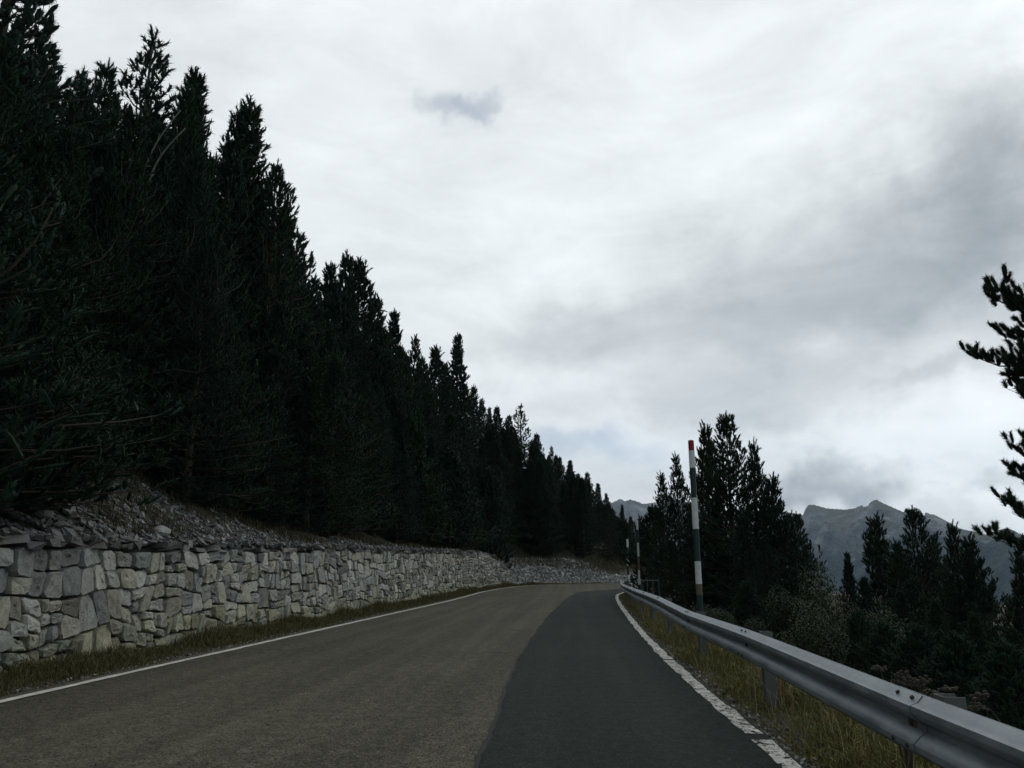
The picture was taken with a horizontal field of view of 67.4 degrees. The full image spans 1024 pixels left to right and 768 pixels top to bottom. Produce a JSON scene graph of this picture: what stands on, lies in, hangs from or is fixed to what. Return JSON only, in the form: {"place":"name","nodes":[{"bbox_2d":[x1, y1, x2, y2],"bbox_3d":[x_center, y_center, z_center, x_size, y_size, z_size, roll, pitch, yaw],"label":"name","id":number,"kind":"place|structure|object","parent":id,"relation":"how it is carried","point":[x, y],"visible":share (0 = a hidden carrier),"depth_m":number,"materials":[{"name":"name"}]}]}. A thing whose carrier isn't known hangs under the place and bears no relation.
{"place":"outdoors","nodes":[
{"label":"outdoors","id":0,"kind":"place"},
{"bbox_2d":[0,583,1022,767],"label":"road","id":1,"kind":"structure","parent":0,"point":[422,686],"depth_m":7.94,"materials":[{"name":"grey asphalt"}]},
{"bbox_2d":[0,583,601,702],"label":"road marking","id":2,"kind":"object","parent":1,"relation":"on","point":[49,690],"visible":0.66,"depth_m":10.98,"materials":[{"name":"paint"}]},
{"bbox_2d":[478,588,807,767],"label":"road patch","id":3,"kind":"object","parent":1,"relation":"on","point":[596,681],"visible":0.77,"depth_m":7.47,"materials":[{"name":"grey asphalt"}]},
{"bbox_2d":[473,590,596,767],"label":"road seam","id":4,"kind":"object","parent":3,"relation":"on","point":[486,740],"visible":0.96,"depth_m":7.18,"materials":[{"name":"black asphalt"}]},
{"bbox_2d":[615,592,800,767],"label":"road marking","id":5,"kind":"object","parent":3,"relation":"on","point":[778,759],"visible":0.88,"depth_m":7.84,"materials":[{"name":"paint"}]},
{"bbox_2d":[0,454,1023,767],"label":"ground","id":6,"kind":"structure","parent":0,"point":[200,508],"depth_m":14.77,"materials":[{"name":"soil"}]},
{"bbox_2d":[0,33,74,446],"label":"pine tree","id":7,"kind":"object","parent":6,"relation":"on","point":[9,114],"visible":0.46,"depth_m":14.28,"materials":[{"name":"green plant"}]},
{"bbox_2d":[0,0,120,350],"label":"pine tree","id":8,"kind":"object","parent":6,"relation":"on","point":[18,33],"visible":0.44,"depth_m":17.04,"materials":[{"name":"green plant"}]},
{"bbox_2d":[13,123,130,448],"bbox_3d":[-9.741,-1.973,15.941,4.050,7.846,3.999,3,-14,-12],"label":"pine tree","id":9,"kind":"object","parent":6,"relation":"on","point":[72,162],"visible":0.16,"depth_m":16.33,"materials":[{"name":"green plant"}]},
{"bbox_2d":[1,127,156,441],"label":"pine tree","id":10,"kind":"object","parent":6,"relation":"on","point":[41,154],"visible":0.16,"depth_m":15.87,"materials":[{"name":"green plant"}]},
{"bbox_2d":[0,211,183,512],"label":"pine tree","id":11,"kind":"object","parent":6,"relation":"on","point":[40,321],"visible":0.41,"depth_m":12.20,"materials":[{"name":"green plant"}]},
{"bbox_2d":[0,127,189,515],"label":"pine tree","id":12,"kind":"object","parent":6,"relation":"on","point":[56,401],"visible":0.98,"depth_m":10.40,"materials":[{"name":"green plant"}]},
{"bbox_2d":[46,65,151,355],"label":"pine tree","id":13,"kind":"object","parent":6,"relation":"on","point":[72,109],"visible":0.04,"depth_m":20.79,"materials":[{"name":"green plant"}]},
{"bbox_2d":[55,165,165,462],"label":"pine tree","id":14,"kind":"object","parent":6,"relation":"on","point":[108,215],"visible":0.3,"depth_m":17.98,"materials":[{"name":"green plant"}]},
{"bbox_2d":[64,103,157,458],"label":"pine tree","id":15,"kind":"object","parent":6,"relation":"on","point":[112,115],"visible":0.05,"depth_m":21.22,"materials":[{"name":"green plant"}]},
{"bbox_2d":[81,56,154,382],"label":"pine tree","id":16,"kind":"object","parent":6,"relation":"on","point":[110,97],"visible":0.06,"depth_m":23.75,"materials":[{"name":"green plant"}]},
{"bbox_2d":[67,102,230,459],"bbox_3d":[-9.983,-2.534,19.034,5.470,10.218,5.540,-8,-16,29],"label":"pine tree","id":17,"kind":"object","parent":6,"relation":"on","point":[125,153],"visible":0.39,"depth_m":19.11,"materials":[{"name":"green plant"}]},
{"bbox_2d":[121,119,194,457],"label":"pine tree","id":18,"kind":"object","parent":6,"relation":"on","point":[158,128],"visible":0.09,"depth_m":24.26,"materials":[{"name":"green plant"}]},
{"bbox_2d":[104,24,250,306],"bbox_3d":[-13.060,-5.618,26.766,6.805,16.552,7.101,12,-18,-40],"label":"pine tree","id":19,"kind":"object","parent":6,"relation":"on","point":[146,91],"visible":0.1,"depth_m":28.08,"materials":[{"name":"green plant"}]},
{"bbox_2d":[117,145,249,485],"bbox_3d":[-9.423,-1.838,21.498,5.256,10.710,5.190,-5,-15,21],"label":"pine tree","id":20,"kind":"object","parent":6,"relation":"on","point":[195,185],"visible":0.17,"depth_m":21.69,"materials":[{"name":"green plant"}]},
{"bbox_2d":[147,80,235,454],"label":"pine tree","id":21,"kind":"object","parent":6,"relation":"on","point":[187,119],"visible":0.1,"depth_m":26.43,"materials":[{"name":"green plant"}]},
{"bbox_2d":[127,65,261,375],"bbox_3d":[-11.287,-4.171,26.907,5.454,15.813,5.878,-9,-16,32],"label":"pine tree","id":22,"kind":"object","parent":6,"relation":"on","point":[197,81],"visible":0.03,"depth_m":27.78,"materials":[{"name":"green plant"}]},
{"bbox_2d":[108,226,293,504],"bbox_3d":[-8.007,-0.444,19.527,4.540,7.910,4.111,-6,-15,23],"label":"pine tree","id":23,"kind":"object","parent":6,"relation":"on","point":[202,300],"visible":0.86,"depth_m":19.25,"materials":[{"name":"green plant"}]},
{"bbox_2d":[147,190,276,432],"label":"pine tree","id":24,"kind":"object","parent":6,"relation":"on","point":[213,217],"visible":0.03,"depth_m":26.80,"materials":[{"name":"green plant"}]},
{"bbox_2d":[135,315,299,511],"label":"pine tree","id":25,"kind":"object","parent":6,"relation":"on","point":[244,481],"visible":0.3,"depth_m":21.26,"materials":[{"name":"green plant"}]},
{"bbox_2d":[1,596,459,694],"bbox_3d":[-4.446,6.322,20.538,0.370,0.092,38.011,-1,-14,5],"label":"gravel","id":26,"kind":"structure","parent":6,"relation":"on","point":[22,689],"depth_m":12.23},
{"bbox_2d":[0,534,462,674],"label":"stone wall","id":27,"kind":"structure","parent":6,"relation":"on","point":[57,595],"depth_m":13.74,"materials":[{"name":"stone"}]},
{"bbox_2d":[0,466,462,552],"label":"scree","id":28,"kind":"structure","parent":6,"relation":"on","point":[226,539],"depth_m":15.30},
{"bbox_2d":[213,103,278,407],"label":"pine tree","id":29,"kind":"object","parent":6,"relation":"on","point":[233,129],"visible":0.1,"depth_m":31.57,"materials":[{"name":"green plant"}]},
{"bbox_2d":[211,147,288,417],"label":"pine tree","id":30,"kind":"object","parent":6,"relation":"on","point":[237,188],"visible":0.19,"depth_m":29.29,"materials":[{"name":"green plant"}]},
{"bbox_2d":[1,448,509,574],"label":"grass","id":31,"kind":"structure","parent":6,"relation":"on","point":[234,514],"depth_m":18.13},
{"bbox_2d":[209,93,329,421],"bbox_3d":[-10.870,-3.843,30.860,7.766,17.565,6.718,-12,-18,41],"label":"pine tree","id":32,"kind":"object","parent":6,"relation":"on","point":[251,115],"visible":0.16,"depth_m":31.34,"materials":[{"name":"green plant"}]},
{"bbox_2d":[232,216,326,488],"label":"pine tree","id":33,"kind":"object","parent":6,"relation":"on","point":[297,319],"visible":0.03,"depth_m":29.66,"materials":[{"name":"green plant"}]},
{"bbox_2d":[0,580,604,696],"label":"grass","id":34,"kind":"structure","parent":6,"relation":"on","point":[82,664],"depth_m":13.47,"materials":[{"name":"green plant"}]},
{"bbox_2d":[228,158,390,502],"bbox_3d":[-9.460,-2.088,29.795,8.620,15.051,7.630,-9,-17,34],"label":"pine tree","id":35,"kind":"object","parent":6,"relation":"on","point":[275,178],"visible":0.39,"depth_m":30.20,"materials":[{"name":"green plant"}]},
{"bbox_2d":[278,225,342,426],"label":"pine tree","id":36,"kind":"object","parent":6,"relation":"on","point":[302,248],"visible":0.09,"depth_m":32.59,"materials":[{"name":"green plant"}]},
{"bbox_2d":[298,273,356,407],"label":"pine tree","id":37,"kind":"object","parent":6,"relation":"on","point":[315,283],"visible":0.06,"depth_m":38.14,"materials":[{"name":"green plant"}]},
{"bbox_2d":[309,320,368,517],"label":"pine tree","id":38,"kind":"object","parent":6,"relation":"on","point":[331,336],"visible":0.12,"depth_m":32.51,"materials":[{"name":"green plant"}]},
{"bbox_2d":[319,262,367,421],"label":"pine tree","id":39,"kind":"object","parent":6,"relation":"on","point":[332,303],"visible":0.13,"depth_m":41.20,"materials":[{"name":"green plant"}]},
{"bbox_2d":[315,319,398,504],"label":"pine tree","id":40,"kind":"object","parent":6,"relation":"on","point":[343,348],"visible":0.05,"depth_m":36.71,"materials":[{"name":"green plant"}]},
{"bbox_2d":[327,248,393,468],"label":"pine tree","id":41,"kind":"object","parent":6,"relation":"on","point":[346,292],"visible":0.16,"depth_m":42.87,"materials":[{"name":"green plant"}]},
{"bbox_2d":[350,368,407,531],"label":"pine tree","id":42,"kind":"object","parent":6,"relation":"on","point":[365,380],"visible":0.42,"depth_m":34.78,"materials":[{"name":"green plant"}]},
{"bbox_2d":[362,383,405,537],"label":"pine tree","id":43,"kind":"object","parent":6,"relation":"on","point":[380,408],"visible":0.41,"depth_m":36.20,"materials":[{"name":"green plant"}]},
{"bbox_2d":[346,256,427,491],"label":"pine tree","id":44,"kind":"object","parent":6,"relation":"on","point":[361,277],"visible":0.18,"depth_m":44.94,"materials":[{"name":"green plant"}]},
{"bbox_2d":[359,292,419,466],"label":"pine tree","id":45,"kind":"object","parent":6,"relation":"on","point":[381,339],"visible":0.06,"depth_m":47.96,"materials":[{"name":"green plant"}]},
{"bbox_2d":[374,308,418,474],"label":"pine tree","id":46,"kind":"object","parent":6,"relation":"on","point":[393,326],"visible":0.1,"depth_m":49.87,"materials":[{"name":"green plant"}]},
{"bbox_2d":[366,352,428,529],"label":"pine tree","id":47,"kind":"object","parent":6,"relation":"on","point":[386,381],"visible":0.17,"depth_m":44.19,"materials":[{"name":"green plant"}]},
{"bbox_2d":[406,334,440,442],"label":"pine tree","id":48,"kind":"object","parent":6,"relation":"on","point":[415,347],"visible":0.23,"depth_m":54.18,"materials":[{"name":"green plant"}]},
{"bbox_2d":[414,353,456,486],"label":"pine tree","id":49,"kind":"object","parent":6,"relation":"on","point":[425,376],"visible":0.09,"depth_m":57.43,"materials":[{"name":"green plant"}]},
{"bbox_2d":[418,344,482,509],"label":"pine tree","id":50,"kind":"object","parent":6,"relation":"on","point":[436,363],"visible":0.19,"depth_m":62.72,"materials":[{"name":"green plant"}]},
{"bbox_2d":[415,447,506,548],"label":"pine tree","id":51,"kind":"object","parent":6,"relation":"on","point":[449,460],"visible":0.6,"depth_m":51.22,"materials":[{"name":"green plant"}]},
{"bbox_2d":[438,412,483,529],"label":"pine tree","id":52,"kind":"object","parent":6,"relation":"on","point":[453,426],"visible":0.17,"depth_m":59.47,"materials":[{"name":"green plant"}]},
{"bbox_2d":[448,332,479,494],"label":"pine tree","id":53,"kind":"object","parent":6,"relation":"on","point":[458,365],"visible":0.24,"depth_m":70.22,"materials":[{"name":"green plant"}]},
{"bbox_2d":[459,550,510,588],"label":"stone wall","id":54,"kind":"structure","parent":6,"relation":"on","point":[480,569],"depth_m":53.47,"materials":[{"name":"stone"}]},
{"bbox_2d":[473,465,515,568],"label":"pine tree","id":55,"kind":"object","parent":6,"relation":"on","point":[495,491],"visible":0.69,"depth_m":60.12,"materials":[{"name":"green plant"}]},
{"bbox_2d":[486,439,524,534],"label":"pine tree","id":56,"kind":"object","parent":6,"relation":"on","point":[496,452],"visible":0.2,"depth_m":70.64,"materials":[{"name":"green plant"}]},
{"bbox_2d":[502,424,527,502],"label":"pine tree","id":57,"kind":"object","parent":6,"relation":"on","point":[511,439],"visible":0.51,"depth_m":82.84,"materials":[{"name":"green plant"}]},
{"bbox_2d":[510,458,553,546],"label":"pine tree","id":58,"kind":"object","parent":6,"relation":"on","point":[531,470],"visible":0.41,"depth_m":70.46,"materials":[{"name":"green plant"}]},
{"bbox_2d":[511,457,572,556],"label":"pine tree","id":59,"kind":"object","parent":6,"relation":"on","point":[539,472],"visible":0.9,"depth_m":68.63,"materials":[{"name":"green plant"}]},
{"bbox_2d":[521,465,565,557],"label":"pine tree","id":60,"kind":"object","parent":6,"relation":"on","point":[543,529],"visible":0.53,"depth_m":68.66,"materials":[{"name":"green plant"}]},
{"bbox_2d":[485,524,651,575],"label":"grass","id":61,"kind":"structure","parent":6,"relation":"on","point":[598,561],"depth_m":69.42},
{"bbox_2d":[567,478,605,558],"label":"pine tree","id":62,"kind":"object","parent":6,"relation":"on","point":[583,510],"visible":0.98,"depth_m":71.68,"materials":[{"name":"green plant"}]},
{"bbox_2d":[500,555,693,583],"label":"scree","id":63,"kind":"structure","parent":6,"relation":"on","point":[517,569],"depth_m":66.23,"materials":[{"name":"grey stone"}]},
{"bbox_2d":[592,503,624,560],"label":"pine tree","id":64,"kind":"object","parent":6,"relation":"on","point":[608,510],"visible":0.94,"depth_m":75.30,"materials":[{"name":"green plant"}]},
{"bbox_2d":[622,504,684,599],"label":"pine tree","id":65,"kind":"object","parent":6,"relation":"on","point":[645,543],"visible":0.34,"depth_m":40.32,"materials":[{"name":"green plant"}]},
{"bbox_2d":[644,472,682,597],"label":"pine tree","id":66,"kind":"object","parent":6,"relation":"on","point":[662,499],"visible":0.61,"depth_m":35.80,"materials":[{"name":"green plant"}]},
{"bbox_2d":[654,451,705,608],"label":"pine tree","id":67,"kind":"object","parent":6,"relation":"on","point":[677,511],"visible":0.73,"depth_m":31.95,"materials":[{"name":"green plant"}]},
{"bbox_2d":[688,440,702,610],"bbox_3d":[3.383,3.043,14.044,0.111,4.071,0.111,-1,-14,5],"label":"snow pole","id":68,"kind":"object","parent":6,"relation":"on","point":[698,575],"visible":0.84,"depth_m":14.11,"materials":[{"name":"white paint"}]},
{"bbox_2d":[671,419,737,611],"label":"pine tree","id":69,"kind":"object","parent":6,"relation":"on","point":[701,479],"visible":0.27,"depth_m":29.97,"materials":[{"name":"green plant"}]},
{"bbox_2d":[691,509,737,620],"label":"pine tree","id":70,"kind":"object","parent":6,"relation":"on","point":[728,572],"visible":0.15,"depth_m":28.38,"materials":[{"name":"green plant"}]},
{"bbox_2d":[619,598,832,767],"bbox_3d":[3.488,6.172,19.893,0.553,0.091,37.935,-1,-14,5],"label":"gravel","id":71,"kind":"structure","parent":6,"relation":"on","point":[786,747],"depth_m":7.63,"materials":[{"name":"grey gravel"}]},
{"bbox_2d":[692,603,766,632],"bbox_3d":[4.605,5.229,16.496,1.023,0.987,1.698,6,-15,-24],"label":"shrub","id":72,"kind":"object","parent":6,"relation":"on","point":[715,614],"visible":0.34,"depth_m":16.58,"materials":[{"name":"green plant"}]},
{"bbox_2d":[672,410,807,614],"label":"pine tree","id":73,"kind":"object","parent":6,"relation":"on","point":[728,474],"visible":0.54,"depth_m":27.88,"materials":[{"name":"green plant"}]},
{"bbox_2d":[711,514,773,632],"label":"pine tree","id":74,"kind":"object","parent":6,"relation":"on","point":[742,537],"visible":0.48,"depth_m":24.72,"materials":[{"name":"green plant"}]},
{"bbox_2d":[726,578,768,631],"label":"pine tree","id":75,"kind":"object","parent":6,"relation":"on","point":[748,595],"visible":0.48,"depth_m":19.60,"materials":[{"name":"green plant"}]},
{"bbox_2d":[722,438,795,592],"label":"pine tree","id":76,"kind":"object","parent":6,"relation":"on","point":[753,466],"visible":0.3,"depth_m":27.07,"materials":[{"name":"green plant"}]},
{"bbox_2d":[750,534,793,635],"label":"pine tree","id":77,"kind":"object","parent":6,"relation":"on","point":[765,546],"visible":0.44,"depth_m":22.71,"materials":[{"name":"green plant"}]},
{"bbox_2d":[728,471,819,603],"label":"pine tree","id":78,"kind":"object","parent":6,"relation":"on","point":[771,512],"visible":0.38,"depth_m":25.61,"materials":[{"name":"green plant"}]},
{"bbox_2d":[727,562,872,625],"bbox_3d":[8.293,6.831,22.468,4.074,3.185,3.052,-10,-17,35],"label":"shrub","id":79,"kind":"object","parent":6,"relation":"on","point":[822,578],"visible":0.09,"depth_m":22.20,"materials":[{"name":"green plant"}]},
{"bbox_2d":[774,511,840,608],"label":"pine tree","id":80,"kind":"object","parent":6,"relation":"on","point":[808,547],"visible":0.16,"depth_m":27.30,"materials":[{"name":"green plant"}]},
{"bbox_2d":[781,600,851,663],"bbox_3d":[4.872,4.303,12.576,1.115,1.553,2.064,-8,-16,31],"label":"shrub","id":81,"kind":"object","parent":6,"relation":"on","point":[813,642],"visible":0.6,"depth_m":12.58,"materials":[{"name":"green plant"}]},
{"bbox_2d":[620,590,1020,767],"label":"grass","id":82,"kind":"structure","parent":6,"relation":"on","point":[852,735],"depth_m":7.38,"materials":[{"name":"green plant"}]},
{"bbox_2d":[765,586,876,661],"bbox_3d":[6.864,5.579,17.139,2.426,2.068,1.462,-12,-18,40],"label":"shrub","id":83,"kind":"object","parent":6,"relation":"on","point":[784,616],"visible":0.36,"depth_m":17.45,"materials":[{"name":"green plant"}]},
{"bbox_2d":[620,578,1023,767],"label":"guardrail","id":84,"kind":"object","parent":6,"relation":"on","point":[945,730],"visible":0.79,"depth_m":4.44,"materials":[{"name":"metal"}]},
{"bbox_2d":[774,573,915,669],"bbox_3d":[7.196,5.375,16.546,2.238,2.514,2.988,13,-18,-42],"label":"shrub","id":85,"kind":"object","parent":6,"relation":"on","point":[834,607],"visible":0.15,"depth_m":16.83,"materials":[{"name":"green plant"}]},
{"bbox_2d":[837,550,861,656],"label":"pine tree","id":86,"kind":"object","parent":6,"relation":"on","point":[849,586],"visible":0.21,"depth_m":33.72,"materials":[{"name":"green plant"}]},
{"bbox_2d":[835,608,881,673],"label":"pine tree","id":87,"kind":"object","parent":6,"relation":"on","point":[859,627],"visible":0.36,"depth_m":13.75,"materials":[{"name":"green plant"}]},
{"bbox_2d":[848,576,889,669],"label":"pine tree","id":88,"kind":"object","parent":6,"relation":"on","point":[867,600],"visible":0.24,"depth_m":24.15,"materials":[{"name":"green plant"}]},
{"bbox_2d":[841,511,903,628],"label":"pine tree","id":89,"kind":"object","parent":6,"relation":"on","point":[876,551],"visible":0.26,"depth_m":30.94,"materials":[{"name":"green plant"}]},
{"bbox_2d":[852,619,908,681],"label":"pine tree","id":90,"kind":"object","parent":6,"relation":"on","point":[884,637],"visible":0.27,"depth_m":11.44,"materials":[{"name":"green plant"}]},
{"bbox_2d":[874,537,928,634],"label":"pine tree","id":91,"kind":"object","parent":6,"relation":"on","point":[898,556],"visible":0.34,"depth_m":26.02,"materials":[{"name":"green plant"}]},
{"bbox_2d":[871,665,931,767],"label":"dried plant","id":92,"kind":"object","parent":6,"relation":"on","point":[904,681],"visible":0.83,"depth_m":4.82,"materials":[{"name":"brown plant"}]},
{"bbox_2d":[889,588,930,679],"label":"pine tree","id":93,"kind":"object","parent":6,"relation":"on","point":[905,613],"visible":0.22,"depth_m":20.29,"materials":[{"name":"green plant"}]},
{"bbox_2d":[880,505,965,639],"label":"pine tree","id":94,"kind":"object","parent":6,"relation":"on","point":[922,562],"visible":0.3,"depth_m":27.92,"materials":[{"name":"green plant"}]},
{"bbox_2d":[879,621,981,711],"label":"pine tree","id":95,"kind":"object","parent":6,"relation":"on","point":[916,642],"visible":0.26,"depth_m":10.01,"materials":[{"name":"green plant"}]},
{"bbox_2d":[920,597,961,681],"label":"pine tree","id":96,"kind":"object","parent":6,"relation":"on","point":[935,617],"visible":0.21,"depth_m":18.34,"materials":[{"name":"green plant"}]},
{"bbox_2d":[912,627,1020,725],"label":"pine tree","id":97,"kind":"object","parent":6,"relation":"on","point":[956,661],"visible":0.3,"depth_m":8.86,"materials":[{"name":"green plant"}]},
{"bbox_2d":[930,518,1003,644],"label":"pine tree","id":98,"kind":"object","parent":6,"relation":"on","point":[956,589],"visible":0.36,"depth_m":25.01,"materials":[{"name":"green plant"}]},
{"bbox_2d":[948,531,1010,677],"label":"pine tree","id":99,"kind":"object","parent":6,"relation":"on","point":[971,566],"visible":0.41,"depth_m":23.90,"materials":[{"name":"green plant"}]},
{"bbox_2d":[958,610,1009,713],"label":"pine tree","id":100,"kind":"object","parent":6,"relation":"on","point":[975,631],"visible":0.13,"depth_m":16.35,"materials":[{"name":"green plant"}]},
{"bbox_2d":[955,635,1023,730],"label":"pine tree","id":101,"kind":"object","parent":6,"relation":"on","point":[1004,663],"visible":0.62,"depth_m":7.88,"materials":[{"name":"green plant"}]},
{"bbox_2d":[957,263,1023,558],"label":"pine tree","id":102,"kind":"object","parent":6,"relation":"on","point":[1012,299],"visible":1,"depth_m":13.00,"materials":[{"name":"green plant"}]},
{"bbox_2d":[989,547,1023,654],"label":"pine tree","id":103,"kind":"object","parent":6,"relation":"on","point":[1015,617],"visible":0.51,"depth_m":20.18,"materials":[{"name":"green plant"}]},
{"bbox_2d":[0,0,1023,534],"label":"sky","id":104,"kind":"structure","parent":0,"point":[637,223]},
{"bbox_2d":[610,499,1023,604],"bbox_3d":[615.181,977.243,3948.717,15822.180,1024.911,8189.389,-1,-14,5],"label":"mountains","id":105,"kind":"structure","parent":0,"point":[835,534],"depth_m":4044.50,"materials":[{"name":"grey stone"}]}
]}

